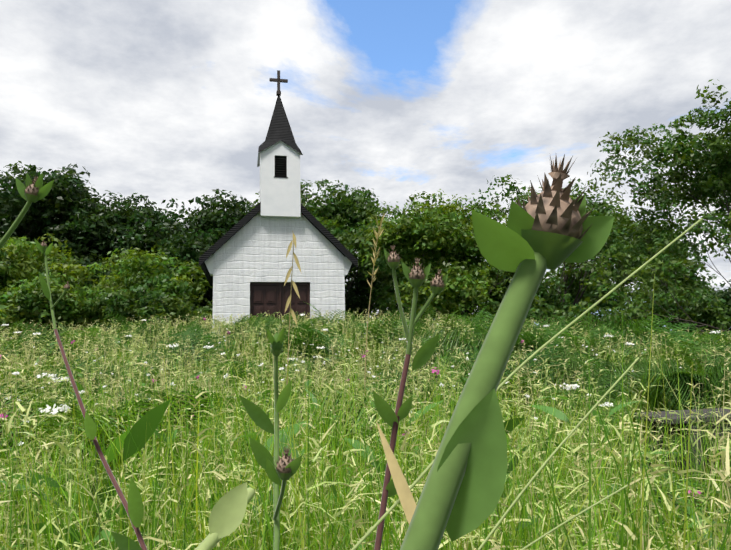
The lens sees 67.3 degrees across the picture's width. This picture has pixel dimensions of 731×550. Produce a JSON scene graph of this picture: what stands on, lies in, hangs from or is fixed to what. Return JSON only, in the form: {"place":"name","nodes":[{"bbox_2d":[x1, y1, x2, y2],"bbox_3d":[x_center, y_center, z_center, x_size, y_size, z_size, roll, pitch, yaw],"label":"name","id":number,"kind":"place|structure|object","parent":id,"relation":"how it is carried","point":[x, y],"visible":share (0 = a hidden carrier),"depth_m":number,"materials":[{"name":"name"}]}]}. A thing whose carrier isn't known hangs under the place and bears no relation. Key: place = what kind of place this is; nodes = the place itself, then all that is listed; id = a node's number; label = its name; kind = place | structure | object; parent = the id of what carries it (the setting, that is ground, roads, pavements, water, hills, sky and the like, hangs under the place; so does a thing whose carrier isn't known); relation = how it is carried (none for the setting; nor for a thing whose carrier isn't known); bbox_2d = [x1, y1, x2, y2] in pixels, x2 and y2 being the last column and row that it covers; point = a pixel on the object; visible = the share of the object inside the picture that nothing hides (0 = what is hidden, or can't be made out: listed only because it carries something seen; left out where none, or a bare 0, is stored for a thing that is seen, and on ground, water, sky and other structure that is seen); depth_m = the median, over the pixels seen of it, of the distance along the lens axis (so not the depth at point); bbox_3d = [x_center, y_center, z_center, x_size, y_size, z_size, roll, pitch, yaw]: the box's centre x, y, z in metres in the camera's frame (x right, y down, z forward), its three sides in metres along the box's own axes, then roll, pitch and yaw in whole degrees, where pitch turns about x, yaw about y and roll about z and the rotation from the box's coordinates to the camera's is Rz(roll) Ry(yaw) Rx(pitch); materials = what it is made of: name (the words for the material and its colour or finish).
{"place":"outdoors","nodes":[
{"label":"outdoors","id":0,"kind":"place"},
{"bbox_2d":[0,0,730,333],"label":"sky","id":1,"kind":"structure","parent":0,"point":[160,100],"materials":[{"name":"white"}]},
{"bbox_2d":[260,300,730,549],"bbox_3d":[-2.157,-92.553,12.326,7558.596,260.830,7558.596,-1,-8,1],"label":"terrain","id":2,"kind":"structure","parent":0,"point":[670,446],"depth_m":4.65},
{"bbox_2d":[0,172,53,309],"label":"knapweed","id":3,"kind":"object","parent":2,"relation":"on","point":[30,192],"visible":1,"depth_m":0.39,"materials":[{"name":"green plant"}]},
{"bbox_2d":[0,187,60,276],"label":"tree","id":4,"kind":"object","parent":2,"relation":"on","point":[3,227],"depth_m":30.02,"materials":[{"name":"green plant"}]},
{"bbox_2d":[0,272,97,344],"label":"bush","id":5,"kind":"object","parent":2,"relation":"on","point":[27,301],"visible":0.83,"depth_m":19.95,"materials":[{"name":"green plant"}]},
{"bbox_2d":[0,160,125,300],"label":"tree","id":6,"kind":"object","parent":2,"relation":"on","point":[59,197],"visible":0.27,"depth_m":28.64,"materials":[{"name":"green plant"}]},
{"bbox_2d":[0,233,129,333],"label":"bush","id":7,"kind":"object","parent":2,"relation":"on","point":[18,261],"visible":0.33,"depth_m":22.41,"materials":[{"name":"green plant"}]},
{"bbox_2d":[34,239,146,549],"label":"knapweed","id":8,"kind":"object","parent":2,"relation":"on","point":[133,506],"visible":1,"depth_m":0.60,"materials":[{"name":"green plant"}]},
{"bbox_2d":[31,185,214,317],"bbox_3d":[-13.584,0.352,31.721,12.967,10.749,10.478,-8,-10,41],"label":"tree","id":9,"kind":"object","parent":2,"relation":"on","point":[99,227],"visible":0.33,"depth_m":28.93,"materials":[{"name":"green plant"}]},
{"bbox_2d":[80,245,212,319],"bbox_3d":[-10.569,1.272,24.922,7.718,5.557,5.883,-3,-8,14],"label":"bush","id":10,"kind":"object","parent":2,"relation":"on","point":[130,264],"visible":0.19,"depth_m":23.52,"materials":[{"name":"green plant"}]},
{"bbox_2d":[83,271,212,339],"bbox_3d":[-8.085,1.740,22.404,6.057,3.716,4.840,-5,-8,23],"label":"bush","id":11,"kind":"object","parent":2,"relation":"on","point":[158,301],"visible":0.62,"depth_m":21.21,"materials":[{"name":"green plant"}]},
{"bbox_2d":[103,189,251,317],"bbox_3d":[-8.131,0.001,30.368,12.075,10.151,10.599,-6,-9,34],"label":"tree","id":12,"kind":"object","parent":2,"relation":"on","point":[194,246],"visible":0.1,"depth_m":27.96,"materials":[{"name":"green plant"}]},
{"bbox_2d":[195,482,254,549],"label":"leaf","id":13,"kind":"object","parent":2,"relation":"on","point":[227,514],"visible":1,"depth_m":0.20,"materials":[{"name":"green plant"}]},
{"bbox_2d":[239,327,301,549],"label":"knapweed","id":14,"kind":"object","parent":2,"relation":"on","point":[285,467],"visible":1,"depth_m":0.49,"materials":[{"name":"green plant"}]},
{"bbox_2d":[174,194,372,320],"bbox_3d":[-6.528,0.287,34.405,15.460,10.941,13.467,-1,-8,1],"label":"tree","id":15,"kind":"object","parent":2,"relation":"on","point":[222,218],"depth_m":29.53,"materials":[{"name":"green plant"}]},
{"bbox_2d":[199,70,357,338],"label":"chapel","id":16,"kind":"structure","parent":2,"relation":"on","point":[245,263],"depth_m":17.71,"materials":[{"name":"stone"}]},
{"bbox_2d":[284,213,384,394],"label":"grass stalks","id":17,"kind":"object","parent":2,"relation":"on","point":[293,241],"depth_m":1.02,"materials":[{"name":"beige plant"}]},
{"bbox_2d":[241,178,440,326],"bbox_3d":[-1.953,-0.284,30.657,12.724,10.101,10.654,-1,-8,1],"label":"tree","id":18,"kind":"object","parent":2,"relation":"on","point":[349,213],"visible":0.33,"depth_m":29.57,"materials":[{"name":"green plant"}]},
{"bbox_2d":[0,314,728,547],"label":"meadow flowers","id":19,"kind":"object","parent":2,"relation":"on","point":[55,411],"visible":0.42,"depth_m":2.50,"materials":[{"name":"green plant"}]},
{"bbox_2d":[0,309,730,549],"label":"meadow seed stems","id":20,"kind":"object","parent":2,"relation":"on","point":[703,526],"visible":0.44,"depth_m":1.49,"materials":[{"name":"green plant"}]},
{"bbox_2d":[0,274,730,549],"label":"meadow grass","id":21,"kind":"structure","parent":2,"relation":"on","point":[266,533],"depth_m":1.04,"materials":[{"name":"green plant"}]},
{"bbox_2d":[0,303,730,549],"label":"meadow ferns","id":22,"kind":"object","parent":2,"relation":"on","point":[686,376],"visible":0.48,"depth_m":5.90,"materials":[{"name":"green plant"}]},
{"bbox_2d":[0,314,730,549],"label":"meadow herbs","id":23,"kind":"object","parent":2,"relation":"on","point":[140,433],"visible":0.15,"depth_m":1.22,"materials":[{"name":"green plant"}]},
{"bbox_2d":[62,344,717,509],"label":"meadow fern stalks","id":24,"kind":"object","parent":2,"relation":"on","point":[554,377],"visible":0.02,"depth_m":5.64,"materials":[{"name":"plant"}]},
{"bbox_2d":[345,248,445,325],"bbox_3d":[2.024,1.158,35.975,8.663,9.486,11.288,-1,-8,1],"label":"bush","id":25,"kind":"object","parent":2,"relation":"on","point":[360,311],"visible":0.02,"depth_m":33.46,"materials":[{"name":"green plant"}]},
{"bbox_2d":[373,245,447,549],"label":"knapweed","id":26,"kind":"object","parent":2,"relation":"on","point":[416,276],"visible":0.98,"depth_m":0.41,"materials":[{"name":"green plant"}]},
{"bbox_2d":[358,189,514,327],"bbox_3d":[3.631,-0.179,24.292,7.754,7.374,7.200,3,-9,-31],"label":"tree","id":27,"kind":"object","parent":2,"relation":"on","point":[428,230],"visible":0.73,"depth_m":22.69,"materials":[{"name":"green plant"}]},
{"bbox_2d":[420,257,555,324],"bbox_3d":[6.443,1.823,33.455,8.995,7.366,7.717,-1,-8,1],"label":"tree wood","id":28,"kind":"object","parent":2,"relation":"on","point":[501,272],"visible":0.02,"depth_m":31.34,"materials":[{"name":"green plant"}]},
{"bbox_2d":[400,154,614,549],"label":"knapweed","id":29,"kind":"object","parent":2,"relation":"on","point":[554,226],"visible":1,"depth_m":0.15,"materials":[{"name":"green plant"}]},
{"bbox_2d":[351,218,702,549],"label":"dry grass","id":30,"kind":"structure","parent":2,"relation":"on","point":[406,498],"depth_m":0.28,"materials":[{"name":"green plant"}]},
{"bbox_2d":[465,277,589,329],"bbox_3d":[6.725,1.747,23.626,5.381,3.798,4.530,6,-11,-44],"label":"bush","id":31,"kind":"object","parent":2,"relation":"on","point":[543,304],"visible":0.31,"depth_m":23.01,"materials":[{"name":"green plant"}]},
{"bbox_2d":[456,174,665,329],"bbox_3d":[9.777,-0.311,26.228,8.369,9.223,11.373,-7,-9,35],"label":"tree","id":32,"kind":"object","parent":2,"relation":"on","point":[579,293],"visible":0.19,"depth_m":26.48,"materials":[{"name":"green plant"}]},
{"bbox_2d":[542,211,721,320],"bbox_3d":[14.746,0.628,32.520,9.718,9.071,10.878,-1,-8,1],"label":"tree wood","id":33,"kind":"object","parent":2,"relation":"on","point":[687,280],"visible":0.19,"depth_m":29.35,"materials":[{"name":"green plant"}]},
{"bbox_2d":[558,79,730,336],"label":"tree","id":34,"kind":"object","parent":2,"relation":"on","point":[714,186],"visible":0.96,"depth_m":14.04,"materials":[{"name":"green plant"}]},
{"bbox_2d":[586,278,730,336],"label":"bush","id":35,"kind":"object","parent":2,"relation":"on","point":[704,313],"visible":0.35,"depth_m":20.75,"materials":[{"name":"green plant"}]},
{"bbox_2d":[630,407,730,475],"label":"bench","id":36,"kind":"object","parent":2,"relation":"on","point":[663,414],"visible":0.52,"depth_m":4.04,"materials":[{"name":"grey wood"}]},
{"bbox_2d":[671,279,730,339],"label":"bush wood","id":37,"kind":"object","parent":2,"relation":"on","point":[725,294],"visible":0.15,"depth_m":23.46,"materials":[{"name":"green plant"}]}
]}

